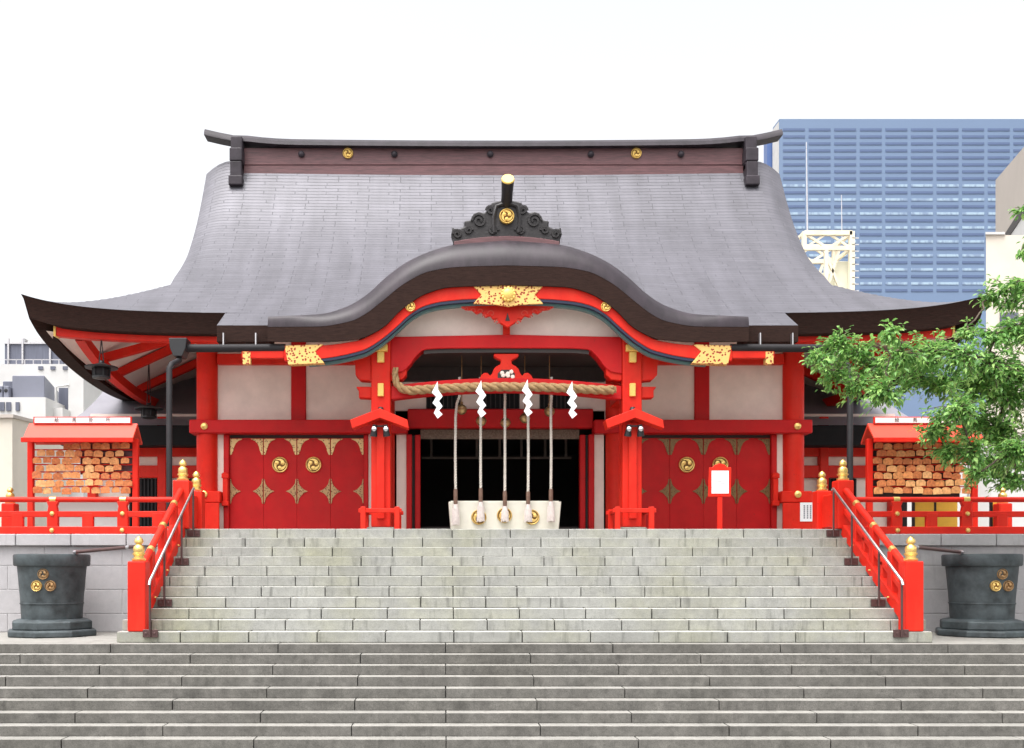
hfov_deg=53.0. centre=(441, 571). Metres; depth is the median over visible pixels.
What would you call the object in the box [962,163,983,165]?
window
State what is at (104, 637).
landing
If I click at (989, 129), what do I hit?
window
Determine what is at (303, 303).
shrine hall
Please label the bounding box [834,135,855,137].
window
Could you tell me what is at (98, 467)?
votive plaque
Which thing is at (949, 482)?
votive plaque
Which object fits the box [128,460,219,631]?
stair balustrade
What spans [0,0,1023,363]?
sky
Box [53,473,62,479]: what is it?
votive plaque
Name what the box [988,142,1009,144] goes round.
window
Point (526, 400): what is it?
paper streamer
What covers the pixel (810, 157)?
window
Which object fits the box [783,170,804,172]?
window
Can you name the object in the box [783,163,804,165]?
window
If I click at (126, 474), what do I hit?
votive plaque
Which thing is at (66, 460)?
votive plaque
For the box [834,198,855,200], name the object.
window
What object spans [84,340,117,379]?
hanging lantern
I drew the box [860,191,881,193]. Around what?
window
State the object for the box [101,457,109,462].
votive plaque
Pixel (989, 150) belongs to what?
window
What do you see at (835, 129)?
window
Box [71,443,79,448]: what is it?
votive plaque
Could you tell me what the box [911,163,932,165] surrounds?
window
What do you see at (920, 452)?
votive plaque
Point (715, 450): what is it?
door
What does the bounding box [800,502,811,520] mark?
paper notice
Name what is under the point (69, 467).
votive plaque
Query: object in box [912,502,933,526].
yellow board
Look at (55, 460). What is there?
votive plaque
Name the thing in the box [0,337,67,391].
louvred block
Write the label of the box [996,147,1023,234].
beige building
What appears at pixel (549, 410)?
bell rope
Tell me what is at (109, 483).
votive plaque
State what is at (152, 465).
side hall
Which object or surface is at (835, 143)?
window
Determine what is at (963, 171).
window
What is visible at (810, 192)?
window
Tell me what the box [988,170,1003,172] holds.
window
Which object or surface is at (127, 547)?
barrier pole
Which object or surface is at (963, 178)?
window
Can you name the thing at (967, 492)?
votive plaque
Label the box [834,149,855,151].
window
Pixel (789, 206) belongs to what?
window
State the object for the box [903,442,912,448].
votive plaque
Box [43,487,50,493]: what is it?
votive plaque
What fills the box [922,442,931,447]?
votive plaque
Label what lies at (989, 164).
window
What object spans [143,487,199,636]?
steel handrail
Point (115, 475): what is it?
votive plaque
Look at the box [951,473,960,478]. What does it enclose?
votive plaque
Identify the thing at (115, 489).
votive plaque
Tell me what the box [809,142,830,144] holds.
window
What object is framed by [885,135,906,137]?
window
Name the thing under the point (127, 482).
votive plaque
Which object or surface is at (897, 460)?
votive plaque
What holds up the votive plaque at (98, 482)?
hanging from the plaque rack at (65, 430)
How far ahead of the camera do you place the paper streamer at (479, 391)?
21.76 m
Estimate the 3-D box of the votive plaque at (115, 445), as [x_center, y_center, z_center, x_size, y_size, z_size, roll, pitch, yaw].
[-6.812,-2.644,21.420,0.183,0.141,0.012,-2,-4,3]
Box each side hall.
[61,377,195,526]
[804,384,907,526]
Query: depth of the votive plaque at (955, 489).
21.44 m
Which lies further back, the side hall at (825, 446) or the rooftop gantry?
the rooftop gantry
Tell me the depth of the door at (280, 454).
24.45 m
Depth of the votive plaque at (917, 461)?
21.42 m
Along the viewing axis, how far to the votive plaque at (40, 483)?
21.41 m
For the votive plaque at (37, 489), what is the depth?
21.41 m
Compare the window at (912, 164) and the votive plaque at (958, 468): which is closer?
the votive plaque at (958, 468)
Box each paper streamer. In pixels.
[432,381,441,418]
[475,382,485,416]
[522,380,532,416]
[566,383,576,417]
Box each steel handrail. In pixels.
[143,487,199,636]
[826,487,908,636]
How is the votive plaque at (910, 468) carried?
hanging from the plaque rack at (890, 430)
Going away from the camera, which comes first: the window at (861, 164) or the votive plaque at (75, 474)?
the votive plaque at (75, 474)
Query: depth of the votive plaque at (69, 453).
21.41 m
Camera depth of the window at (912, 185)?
279.91 m
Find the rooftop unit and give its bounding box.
[3,376,58,402]
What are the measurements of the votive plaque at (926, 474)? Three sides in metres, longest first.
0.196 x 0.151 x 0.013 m
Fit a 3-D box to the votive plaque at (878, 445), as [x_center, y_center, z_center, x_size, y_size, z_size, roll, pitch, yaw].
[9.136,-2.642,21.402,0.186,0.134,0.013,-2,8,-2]
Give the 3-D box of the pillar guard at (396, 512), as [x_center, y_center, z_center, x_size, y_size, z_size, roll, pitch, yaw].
[-1.310,-1.106,22.200,0.920,0.546,1.010,0,0,0]
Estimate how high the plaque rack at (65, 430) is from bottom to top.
2.412 m
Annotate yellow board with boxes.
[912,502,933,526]
[934,502,956,526]
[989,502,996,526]
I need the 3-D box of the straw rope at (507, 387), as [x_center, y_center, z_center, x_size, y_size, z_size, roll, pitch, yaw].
[1.333,-4.079,21.930,4.800,0.597,0.208,0,0,0]
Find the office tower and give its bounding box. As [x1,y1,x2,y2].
[764,119,1023,417]
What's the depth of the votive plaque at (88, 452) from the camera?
21.43 m
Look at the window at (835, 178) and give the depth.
279.91 m
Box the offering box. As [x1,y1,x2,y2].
[448,501,560,529]
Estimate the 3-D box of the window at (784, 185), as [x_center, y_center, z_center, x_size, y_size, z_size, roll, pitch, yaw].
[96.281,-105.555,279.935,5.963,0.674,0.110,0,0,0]
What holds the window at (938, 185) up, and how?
in the office tower
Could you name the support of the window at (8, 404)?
in the white block at (79, 395)
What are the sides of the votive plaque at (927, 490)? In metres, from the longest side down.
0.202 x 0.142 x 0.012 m
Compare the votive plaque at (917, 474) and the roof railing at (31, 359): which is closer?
the votive plaque at (917, 474)
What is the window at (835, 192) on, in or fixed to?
in the office tower
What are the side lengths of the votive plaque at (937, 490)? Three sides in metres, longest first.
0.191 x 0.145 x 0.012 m
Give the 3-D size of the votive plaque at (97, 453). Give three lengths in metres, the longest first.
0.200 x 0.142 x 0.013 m
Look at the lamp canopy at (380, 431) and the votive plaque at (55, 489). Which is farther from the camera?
the lamp canopy at (380, 431)
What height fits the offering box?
0.745 m
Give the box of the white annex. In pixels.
[907,435,1023,526]
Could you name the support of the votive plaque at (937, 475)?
hanging from the plaque rack at (890, 430)
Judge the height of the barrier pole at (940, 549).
0.148 m
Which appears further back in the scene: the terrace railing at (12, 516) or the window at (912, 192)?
the window at (912, 192)
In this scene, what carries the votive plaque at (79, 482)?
hanging from the plaque rack at (65, 430)
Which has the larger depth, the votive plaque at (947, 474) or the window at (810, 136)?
the window at (810, 136)
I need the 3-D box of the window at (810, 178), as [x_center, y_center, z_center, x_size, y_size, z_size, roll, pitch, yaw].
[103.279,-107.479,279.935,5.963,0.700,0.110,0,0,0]
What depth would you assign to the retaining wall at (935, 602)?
20.00 m
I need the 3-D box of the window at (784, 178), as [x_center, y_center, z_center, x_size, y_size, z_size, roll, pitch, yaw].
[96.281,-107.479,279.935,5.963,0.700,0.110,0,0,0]
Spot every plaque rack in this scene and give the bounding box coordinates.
[21,417,141,526]
[861,417,982,526]
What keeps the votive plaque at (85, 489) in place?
hanging from the plaque rack at (65, 430)
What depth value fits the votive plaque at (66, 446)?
21.44 m
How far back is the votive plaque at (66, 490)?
21.43 m
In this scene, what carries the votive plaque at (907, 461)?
hanging from the plaque rack at (890, 430)
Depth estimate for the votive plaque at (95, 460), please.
21.40 m
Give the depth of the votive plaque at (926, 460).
21.44 m
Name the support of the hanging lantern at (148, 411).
hanging from the shrine hall
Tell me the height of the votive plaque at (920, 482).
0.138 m
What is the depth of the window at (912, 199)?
279.91 m
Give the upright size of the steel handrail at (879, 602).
2.732 m
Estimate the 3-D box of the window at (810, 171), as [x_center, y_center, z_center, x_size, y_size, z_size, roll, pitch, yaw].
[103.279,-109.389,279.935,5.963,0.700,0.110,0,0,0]
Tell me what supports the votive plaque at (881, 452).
hanging from the plaque rack at (890, 430)
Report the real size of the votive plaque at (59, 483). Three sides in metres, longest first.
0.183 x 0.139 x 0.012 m
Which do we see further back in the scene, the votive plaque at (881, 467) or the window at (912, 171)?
the window at (912, 171)
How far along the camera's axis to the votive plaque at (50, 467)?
21.42 m
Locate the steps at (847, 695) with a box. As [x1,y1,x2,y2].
[0,643,1023,747]
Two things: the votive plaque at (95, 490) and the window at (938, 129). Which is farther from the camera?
the window at (938, 129)
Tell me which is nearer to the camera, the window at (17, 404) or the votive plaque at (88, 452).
the votive plaque at (88, 452)
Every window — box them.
[0,402,4,410]
[6,402,10,410]
[15,402,19,410]
[129,479,156,526]
[783,128,804,130]
[783,135,804,137]
[783,142,804,144]
[783,149,804,151]
[783,156,804,158]
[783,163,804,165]
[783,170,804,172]
[783,177,804,179]
[783,184,804,186]
[784,191,804,193]
[786,198,804,200]
[788,205,804,207]
[809,128,830,130]
[809,135,830,137]
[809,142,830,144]
[809,149,830,151]
[809,156,830,158]
[809,163,830,165]
[809,170,830,172]
[809,177,830,179]
[809,184,830,186]
[809,191,830,193]
[809,198,830,200]
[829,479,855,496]
[834,128,855,130]
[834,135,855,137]
[834,142,855,144]
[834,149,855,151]
[834,156,855,158]
[834,163,855,165]
[834,170,855,172]
[834,177,855,179]
[834,184,855,186]
[834,191,855,193]
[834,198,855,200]
[860,128,881,130]
[860,135,881,137]
[860,142,881,144]
[860,149,881,151]
[860,156,881,158]
[860,163,881,165]
[860,170,881,172]
[860,177,881,179]
[860,184,881,186]
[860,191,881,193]
[860,198,881,200]
[885,128,906,130]
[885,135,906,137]
[885,142,906,144]
[885,149,906,151]
[885,156,906,158]
[885,163,906,165]
[885,170,906,172]
[885,177,906,179]
[885,184,906,186]
[885,191,906,193]
[885,198,906,200]
[911,128,932,130]
[911,135,932,137]
[911,142,932,144]
[911,149,932,151]
[911,156,932,158]
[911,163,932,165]
[911,170,932,172]
[911,177,932,179]
[911,184,932,186]
[911,191,932,193]
[911,198,932,200]
[937,128,958,130]
[937,135,958,137]
[937,142,958,144]
[937,149,958,151]
[937,156,958,158]
[937,163,958,165]
[937,170,958,172]
[937,177,958,179]
[937,184,958,186]
[937,191,958,193]
[937,198,958,200]
[962,128,983,130]
[962,135,983,137]
[962,142,983,144]
[962,149,983,151]
[962,156,983,158]
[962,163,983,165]
[962,170,983,172]
[962,177,983,179]
[962,184,983,186]
[962,191,983,193]
[962,198,983,200]
[988,128,1009,130]
[988,135,1009,137]
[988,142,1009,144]
[988,149,1009,151]
[988,156,1009,158]
[988,163,1009,165]
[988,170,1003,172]
[1000,312,1018,326]
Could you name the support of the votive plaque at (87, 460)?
hanging from the plaque rack at (65, 430)
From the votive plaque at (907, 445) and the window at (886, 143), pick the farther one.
the window at (886, 143)
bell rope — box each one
[451,356,466,525]
[476,356,486,521]
[500,394,510,521]
[519,356,531,521]
[544,356,554,521]
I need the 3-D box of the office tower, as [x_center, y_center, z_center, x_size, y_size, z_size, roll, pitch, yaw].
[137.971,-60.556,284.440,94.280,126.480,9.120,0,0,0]
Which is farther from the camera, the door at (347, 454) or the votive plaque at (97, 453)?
the door at (347, 454)
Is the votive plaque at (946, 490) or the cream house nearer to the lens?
the votive plaque at (946, 490)
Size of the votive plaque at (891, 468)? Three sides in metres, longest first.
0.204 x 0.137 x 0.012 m
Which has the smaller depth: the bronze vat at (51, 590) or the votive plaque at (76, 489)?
the bronze vat at (51, 590)
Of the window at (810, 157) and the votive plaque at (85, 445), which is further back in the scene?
the window at (810, 157)
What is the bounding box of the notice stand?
[708,463,730,528]
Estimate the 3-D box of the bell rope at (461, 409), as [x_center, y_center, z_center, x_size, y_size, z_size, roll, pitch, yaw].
[0.392,-2.917,22.738,0.243,3.797,0.472,0,0,27]
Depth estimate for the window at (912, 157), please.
279.91 m
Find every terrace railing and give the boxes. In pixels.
[0,487,172,533]
[856,487,1023,533]
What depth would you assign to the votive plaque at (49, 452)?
21.43 m
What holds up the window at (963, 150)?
in the office tower
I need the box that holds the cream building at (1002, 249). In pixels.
[985,232,1023,434]
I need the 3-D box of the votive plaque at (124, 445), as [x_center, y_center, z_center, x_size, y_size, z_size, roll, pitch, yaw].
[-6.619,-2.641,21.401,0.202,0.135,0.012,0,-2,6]
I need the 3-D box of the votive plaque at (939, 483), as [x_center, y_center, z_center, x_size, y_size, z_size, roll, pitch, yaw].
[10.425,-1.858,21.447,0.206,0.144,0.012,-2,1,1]
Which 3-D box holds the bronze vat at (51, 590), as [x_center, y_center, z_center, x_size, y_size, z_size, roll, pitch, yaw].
[-7.210,0.429,18.950,1.515,1.508,1.515,0,0,22]
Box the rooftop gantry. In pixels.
[798,142,858,290]
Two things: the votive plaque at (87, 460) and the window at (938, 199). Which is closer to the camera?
the votive plaque at (87, 460)
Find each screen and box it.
[47,502,117,526]
[967,444,991,526]
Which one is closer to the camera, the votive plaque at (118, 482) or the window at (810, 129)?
the votive plaque at (118, 482)
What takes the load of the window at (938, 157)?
in the office tower
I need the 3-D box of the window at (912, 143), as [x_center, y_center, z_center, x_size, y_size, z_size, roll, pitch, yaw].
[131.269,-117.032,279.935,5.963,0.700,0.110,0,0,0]
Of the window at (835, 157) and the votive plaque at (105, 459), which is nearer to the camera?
the votive plaque at (105, 459)
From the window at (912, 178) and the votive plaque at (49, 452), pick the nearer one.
the votive plaque at (49, 452)
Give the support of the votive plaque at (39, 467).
hanging from the plaque rack at (65, 430)
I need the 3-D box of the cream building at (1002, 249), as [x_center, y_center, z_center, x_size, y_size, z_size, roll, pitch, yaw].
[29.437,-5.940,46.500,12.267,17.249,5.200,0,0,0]
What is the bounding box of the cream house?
[0,414,65,526]
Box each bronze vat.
[8,554,95,637]
[935,554,1023,637]
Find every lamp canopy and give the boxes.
[350,407,408,518]
[603,407,663,518]
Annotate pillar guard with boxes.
[358,507,402,528]
[606,507,655,528]
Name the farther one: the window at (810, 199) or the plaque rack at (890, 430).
the window at (810, 199)
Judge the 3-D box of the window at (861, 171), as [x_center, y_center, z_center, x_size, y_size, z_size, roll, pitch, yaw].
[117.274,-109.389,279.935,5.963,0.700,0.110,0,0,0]
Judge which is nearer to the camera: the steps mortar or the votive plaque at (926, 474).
the steps mortar
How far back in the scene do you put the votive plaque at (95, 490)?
21.44 m
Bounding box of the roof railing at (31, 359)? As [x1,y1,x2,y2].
[0,359,59,363]
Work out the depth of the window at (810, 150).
279.91 m
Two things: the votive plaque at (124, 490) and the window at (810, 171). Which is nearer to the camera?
the votive plaque at (124, 490)
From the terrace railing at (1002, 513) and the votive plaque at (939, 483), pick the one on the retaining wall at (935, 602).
the terrace railing at (1002, 513)
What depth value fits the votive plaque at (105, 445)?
21.39 m
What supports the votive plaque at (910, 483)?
hanging from the plaque rack at (890, 430)
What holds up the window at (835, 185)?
in the office tower
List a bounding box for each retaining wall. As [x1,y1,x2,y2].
[0,534,157,631]
[880,534,1023,631]
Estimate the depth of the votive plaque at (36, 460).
21.41 m
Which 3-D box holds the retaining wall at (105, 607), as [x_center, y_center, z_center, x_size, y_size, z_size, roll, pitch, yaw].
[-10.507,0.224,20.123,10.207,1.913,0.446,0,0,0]
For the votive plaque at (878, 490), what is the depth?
21.43 m
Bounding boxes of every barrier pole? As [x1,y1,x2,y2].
[73,545,134,553]
[915,545,963,553]
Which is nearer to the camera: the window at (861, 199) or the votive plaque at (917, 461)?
the votive plaque at (917, 461)
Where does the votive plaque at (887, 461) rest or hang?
hanging from the plaque rack at (890, 430)
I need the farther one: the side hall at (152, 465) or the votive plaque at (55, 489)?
the side hall at (152, 465)
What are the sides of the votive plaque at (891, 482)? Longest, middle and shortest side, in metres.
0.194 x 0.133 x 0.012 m
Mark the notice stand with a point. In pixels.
(719, 481)
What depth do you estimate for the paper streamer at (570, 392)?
21.76 m
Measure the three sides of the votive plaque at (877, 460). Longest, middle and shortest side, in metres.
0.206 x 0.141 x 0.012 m
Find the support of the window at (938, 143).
in the office tower
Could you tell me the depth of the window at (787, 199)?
279.91 m
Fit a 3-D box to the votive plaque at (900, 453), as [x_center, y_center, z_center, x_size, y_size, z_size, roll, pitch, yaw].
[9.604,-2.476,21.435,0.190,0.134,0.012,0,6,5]
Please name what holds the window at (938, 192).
in the office tower
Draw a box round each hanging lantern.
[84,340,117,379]
[134,364,162,419]
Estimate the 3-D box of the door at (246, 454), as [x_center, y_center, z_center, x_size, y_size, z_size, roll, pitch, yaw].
[-4.660,-2.023,24.471,0.796,2.339,0.078,0,0,0]
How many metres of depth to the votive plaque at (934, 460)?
21.44 m
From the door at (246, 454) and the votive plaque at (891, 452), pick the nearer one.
the votive plaque at (891, 452)
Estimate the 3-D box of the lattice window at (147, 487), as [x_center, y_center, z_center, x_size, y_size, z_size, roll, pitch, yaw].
[-8.110,-1.837,27.975,0.840,1.408,0.090,0,0,0]
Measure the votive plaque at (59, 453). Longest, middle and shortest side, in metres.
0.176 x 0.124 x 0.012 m
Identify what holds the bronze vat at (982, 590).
on the landing
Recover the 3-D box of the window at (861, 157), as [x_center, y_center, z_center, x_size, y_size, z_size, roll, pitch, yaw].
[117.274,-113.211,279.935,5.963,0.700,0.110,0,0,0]
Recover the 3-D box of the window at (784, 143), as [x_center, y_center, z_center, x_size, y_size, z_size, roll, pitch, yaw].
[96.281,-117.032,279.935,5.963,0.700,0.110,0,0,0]
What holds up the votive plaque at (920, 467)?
hanging from the plaque rack at (890, 430)
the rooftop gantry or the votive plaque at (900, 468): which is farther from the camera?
the rooftop gantry
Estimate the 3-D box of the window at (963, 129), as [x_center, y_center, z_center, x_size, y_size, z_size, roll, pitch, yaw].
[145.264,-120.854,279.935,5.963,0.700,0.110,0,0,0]
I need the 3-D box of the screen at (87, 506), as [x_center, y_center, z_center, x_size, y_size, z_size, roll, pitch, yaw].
[-7.615,-1.173,21.875,1.620,0.680,0.050,0,0,0]
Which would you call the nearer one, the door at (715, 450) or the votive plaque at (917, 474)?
the votive plaque at (917, 474)
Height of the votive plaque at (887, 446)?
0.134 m
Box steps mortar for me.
[20,644,870,747]
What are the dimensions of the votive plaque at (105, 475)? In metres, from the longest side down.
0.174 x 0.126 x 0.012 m
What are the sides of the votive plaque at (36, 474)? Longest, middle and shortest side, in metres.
0.207 x 0.161 x 0.013 m
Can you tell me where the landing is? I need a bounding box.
[0,632,1023,642]
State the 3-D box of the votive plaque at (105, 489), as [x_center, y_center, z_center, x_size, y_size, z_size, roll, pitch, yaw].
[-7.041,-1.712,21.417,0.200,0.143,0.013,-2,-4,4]
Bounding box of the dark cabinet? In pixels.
[901,502,906,526]
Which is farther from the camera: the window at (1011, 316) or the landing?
the window at (1011, 316)
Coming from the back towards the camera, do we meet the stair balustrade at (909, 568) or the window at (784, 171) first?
the window at (784, 171)
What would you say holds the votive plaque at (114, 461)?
hanging from the plaque rack at (65, 430)
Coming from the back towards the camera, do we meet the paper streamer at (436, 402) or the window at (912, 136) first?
the window at (912, 136)
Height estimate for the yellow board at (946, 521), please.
0.750 m
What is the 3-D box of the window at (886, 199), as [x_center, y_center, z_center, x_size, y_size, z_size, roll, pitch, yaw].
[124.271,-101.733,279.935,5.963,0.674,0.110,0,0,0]
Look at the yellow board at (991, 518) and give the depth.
22.20 m
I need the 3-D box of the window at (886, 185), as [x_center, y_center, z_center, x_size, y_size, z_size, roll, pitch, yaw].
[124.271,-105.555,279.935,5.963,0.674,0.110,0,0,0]
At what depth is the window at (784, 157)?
279.91 m
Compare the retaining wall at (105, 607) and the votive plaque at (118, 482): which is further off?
the votive plaque at (118, 482)
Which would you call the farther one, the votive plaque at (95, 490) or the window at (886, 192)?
the window at (886, 192)
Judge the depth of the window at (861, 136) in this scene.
279.91 m
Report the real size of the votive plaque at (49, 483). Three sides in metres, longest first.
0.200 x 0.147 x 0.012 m
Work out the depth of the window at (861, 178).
279.91 m
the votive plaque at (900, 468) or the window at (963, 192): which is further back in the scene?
the window at (963, 192)
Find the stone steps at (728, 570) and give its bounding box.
[117,529,931,641]
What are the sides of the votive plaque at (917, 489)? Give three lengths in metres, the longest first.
0.203 x 0.159 x 0.012 m
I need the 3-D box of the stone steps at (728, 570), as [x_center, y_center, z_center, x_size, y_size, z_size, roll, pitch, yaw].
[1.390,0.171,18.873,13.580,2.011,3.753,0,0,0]
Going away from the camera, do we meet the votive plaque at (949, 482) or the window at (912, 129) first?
the votive plaque at (949, 482)
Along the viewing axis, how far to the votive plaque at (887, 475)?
21.43 m
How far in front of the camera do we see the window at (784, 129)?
279.91 m
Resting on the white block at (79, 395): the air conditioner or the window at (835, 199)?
the air conditioner
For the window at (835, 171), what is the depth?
279.91 m
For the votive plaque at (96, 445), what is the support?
hanging from the plaque rack at (65, 430)
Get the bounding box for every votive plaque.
[32,471,41,478]
[33,457,40,462]
[33,486,41,492]
[35,465,43,470]
[36,480,44,486]
[37,449,45,455]
[43,457,50,462]
[43,473,51,478]
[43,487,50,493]
[45,480,54,486]
[46,449,54,455]
[46,464,55,471]
[52,458,59,463]
[52,486,60,492]
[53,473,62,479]
[55,464,64,470]
[55,480,63,486]
[56,450,63,455]
[61,488,70,493]
[62,457,70,463]
[62,471,70,477]
[63,444,71,448]
[65,450,74,456]
[65,464,74,470]
[66,480,74,485]
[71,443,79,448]
[71,457,79,462]
[71,472,79,477]
[72,487,79,492]
[75,450,81,456]
[75,465,83,470]
[75,480,83,485]
[80,442,90,448]
[81,487,89,492]
[82,457,91,464]
[83,472,91,478]
[84,450,92,455]
[85,465,93,471]
[85,479,93,485]
[91,472,99,478]
[91,487,99,492]
[92,458,99,463]
[93,443,100,448]
[93,450,102,456]
[94,465,103,471]
[94,479,102,484]
[101,443,109,448]
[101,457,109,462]
[101,473,109,478]
[101,486,109,492]
[105,451,113,456]
[105,466,113,471]
[106,480,113,486]
[110,457,118,464]
[111,472,120,478]
[112,442,119,448]
[112,487,119,492]
[113,465,121,469]
[115,450,123,455]
[115,479,122,485]
[120,442,129,448]
[120,487,130,493]
[121,457,128,462]
[121,471,129,478]
[123,480,131,485]
[873,457,881,463]
[874,472,882,478]
[874,487,882,493]
[875,442,882,448]
[877,450,886,455]
[877,464,885,470]
[877,480,885,486]
[883,443,892,449]
[883,458,892,464]
[883,472,891,478]
[884,486,892,492]
[886,449,895,455]
[886,480,895,485]
[887,465,896,471]
[893,443,902,449]
[893,457,902,463]
[893,472,902,478]
[893,487,902,493]
[896,450,904,456]
[896,478,904,485]
[897,465,904,471]
[902,487,911,492]
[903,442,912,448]
[903,458,912,464]
[903,471,912,478]
[905,450,914,456]
[905,480,914,486]
[906,465,915,471]
[913,443,921,449]
[913,458,921,464]
[913,471,921,478]
[913,486,922,493]
[916,450,924,455]
[916,465,925,470]
[916,479,925,485]
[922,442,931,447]
[922,458,930,463]
[922,471,931,477]
[923,488,932,493]
[926,465,933,471]
[927,480,934,486]
[932,456,940,462]
[933,443,941,448]
[933,473,941,478]
[933,488,941,494]
[935,464,943,470]
[935,480,944,486]
[942,487,950,493]
[943,472,951,477]
[945,465,953,471]
[945,479,953,485]
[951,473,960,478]
[951,486,960,492]
[955,465,964,471]
[955,479,964,485]
[962,487,970,493]
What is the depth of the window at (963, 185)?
279.91 m
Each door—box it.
[230,438,263,528]
[264,438,296,528]
[297,438,330,528]
[331,438,363,528]
[642,438,669,528]
[670,438,702,528]
[703,438,736,528]
[737,438,769,528]
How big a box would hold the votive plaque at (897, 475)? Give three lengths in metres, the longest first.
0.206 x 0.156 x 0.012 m
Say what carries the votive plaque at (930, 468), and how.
hanging from the plaque rack at (890, 430)
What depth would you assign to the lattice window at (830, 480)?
27.93 m
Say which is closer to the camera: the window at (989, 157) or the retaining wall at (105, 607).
the retaining wall at (105, 607)
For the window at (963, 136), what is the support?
in the office tower
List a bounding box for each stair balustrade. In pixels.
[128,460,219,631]
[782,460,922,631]
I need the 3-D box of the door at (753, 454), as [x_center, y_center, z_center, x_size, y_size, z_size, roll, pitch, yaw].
[7.440,-2.023,24.471,0.796,2.339,0.078,0,0,0]
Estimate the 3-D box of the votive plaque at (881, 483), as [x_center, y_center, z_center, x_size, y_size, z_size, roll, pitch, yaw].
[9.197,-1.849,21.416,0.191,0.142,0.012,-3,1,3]
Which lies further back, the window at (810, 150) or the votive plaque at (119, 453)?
the window at (810, 150)
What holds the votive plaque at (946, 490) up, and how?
hanging from the plaque rack at (890, 430)
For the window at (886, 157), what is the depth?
279.91 m
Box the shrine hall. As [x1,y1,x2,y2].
[21,129,982,528]
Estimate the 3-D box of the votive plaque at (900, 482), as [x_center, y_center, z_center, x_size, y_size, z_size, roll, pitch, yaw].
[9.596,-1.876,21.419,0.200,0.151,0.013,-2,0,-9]
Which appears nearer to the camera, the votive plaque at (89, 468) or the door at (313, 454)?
the votive plaque at (89, 468)
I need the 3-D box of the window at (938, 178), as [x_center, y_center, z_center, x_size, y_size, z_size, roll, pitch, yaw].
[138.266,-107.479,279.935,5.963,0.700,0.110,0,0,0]
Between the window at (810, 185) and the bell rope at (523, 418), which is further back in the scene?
the window at (810, 185)
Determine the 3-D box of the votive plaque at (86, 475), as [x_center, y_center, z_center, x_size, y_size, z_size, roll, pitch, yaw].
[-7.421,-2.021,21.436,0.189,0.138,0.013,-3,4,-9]
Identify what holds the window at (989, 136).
in the office tower
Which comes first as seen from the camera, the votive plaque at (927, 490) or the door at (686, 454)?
the votive plaque at (927, 490)
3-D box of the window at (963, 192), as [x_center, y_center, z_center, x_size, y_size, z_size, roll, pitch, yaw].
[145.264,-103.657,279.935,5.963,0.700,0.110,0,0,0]
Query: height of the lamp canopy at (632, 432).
2.391 m
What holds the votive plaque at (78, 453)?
hanging from the plaque rack at (65, 430)
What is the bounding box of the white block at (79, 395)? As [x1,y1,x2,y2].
[0,367,102,496]
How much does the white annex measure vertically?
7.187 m
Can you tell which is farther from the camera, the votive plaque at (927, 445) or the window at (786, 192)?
the window at (786, 192)
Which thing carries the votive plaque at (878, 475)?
hanging from the plaque rack at (890, 430)
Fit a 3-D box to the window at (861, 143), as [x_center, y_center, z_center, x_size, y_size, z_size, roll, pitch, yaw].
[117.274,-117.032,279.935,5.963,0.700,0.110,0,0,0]
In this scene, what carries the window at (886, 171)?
in the office tower
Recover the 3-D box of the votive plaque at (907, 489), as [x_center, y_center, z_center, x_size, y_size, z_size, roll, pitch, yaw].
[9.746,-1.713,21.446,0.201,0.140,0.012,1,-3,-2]
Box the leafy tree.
[800,206,1023,497]
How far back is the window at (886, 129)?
279.91 m
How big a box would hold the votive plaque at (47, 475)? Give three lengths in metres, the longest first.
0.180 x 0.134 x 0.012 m
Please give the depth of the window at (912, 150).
279.91 m
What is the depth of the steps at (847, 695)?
15.62 m
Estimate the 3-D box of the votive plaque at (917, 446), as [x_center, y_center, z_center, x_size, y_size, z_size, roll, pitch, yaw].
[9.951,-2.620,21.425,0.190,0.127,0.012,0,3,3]
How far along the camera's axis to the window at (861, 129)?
279.91 m
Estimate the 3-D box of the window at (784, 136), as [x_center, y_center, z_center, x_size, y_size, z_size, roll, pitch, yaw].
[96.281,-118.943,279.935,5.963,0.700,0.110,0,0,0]
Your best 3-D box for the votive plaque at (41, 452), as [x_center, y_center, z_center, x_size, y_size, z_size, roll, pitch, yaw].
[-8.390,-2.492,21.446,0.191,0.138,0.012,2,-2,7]
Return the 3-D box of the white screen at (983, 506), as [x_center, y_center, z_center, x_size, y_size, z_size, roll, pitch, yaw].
[12.622,-2.083,24.050,0.593,2.500,0.160,0,0,0]
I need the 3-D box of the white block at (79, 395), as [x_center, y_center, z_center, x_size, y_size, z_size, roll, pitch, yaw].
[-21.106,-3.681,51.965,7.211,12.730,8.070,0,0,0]
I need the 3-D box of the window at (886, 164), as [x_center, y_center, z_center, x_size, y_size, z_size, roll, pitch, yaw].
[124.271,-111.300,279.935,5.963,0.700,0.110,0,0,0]
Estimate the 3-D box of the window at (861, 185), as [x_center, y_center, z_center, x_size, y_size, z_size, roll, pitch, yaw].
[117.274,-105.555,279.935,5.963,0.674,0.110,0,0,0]
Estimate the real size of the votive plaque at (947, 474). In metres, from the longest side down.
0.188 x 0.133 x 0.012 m
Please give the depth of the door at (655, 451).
24.45 m
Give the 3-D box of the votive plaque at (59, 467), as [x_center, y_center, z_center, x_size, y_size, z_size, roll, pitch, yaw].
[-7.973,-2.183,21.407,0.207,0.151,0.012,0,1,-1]
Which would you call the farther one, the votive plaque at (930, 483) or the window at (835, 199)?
the window at (835, 199)
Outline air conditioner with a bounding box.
[0,386,11,396]
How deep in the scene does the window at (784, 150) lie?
279.91 m
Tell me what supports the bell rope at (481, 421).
hanging from the shrine hall
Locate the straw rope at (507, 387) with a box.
[392,367,616,394]
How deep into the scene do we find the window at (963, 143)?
279.91 m

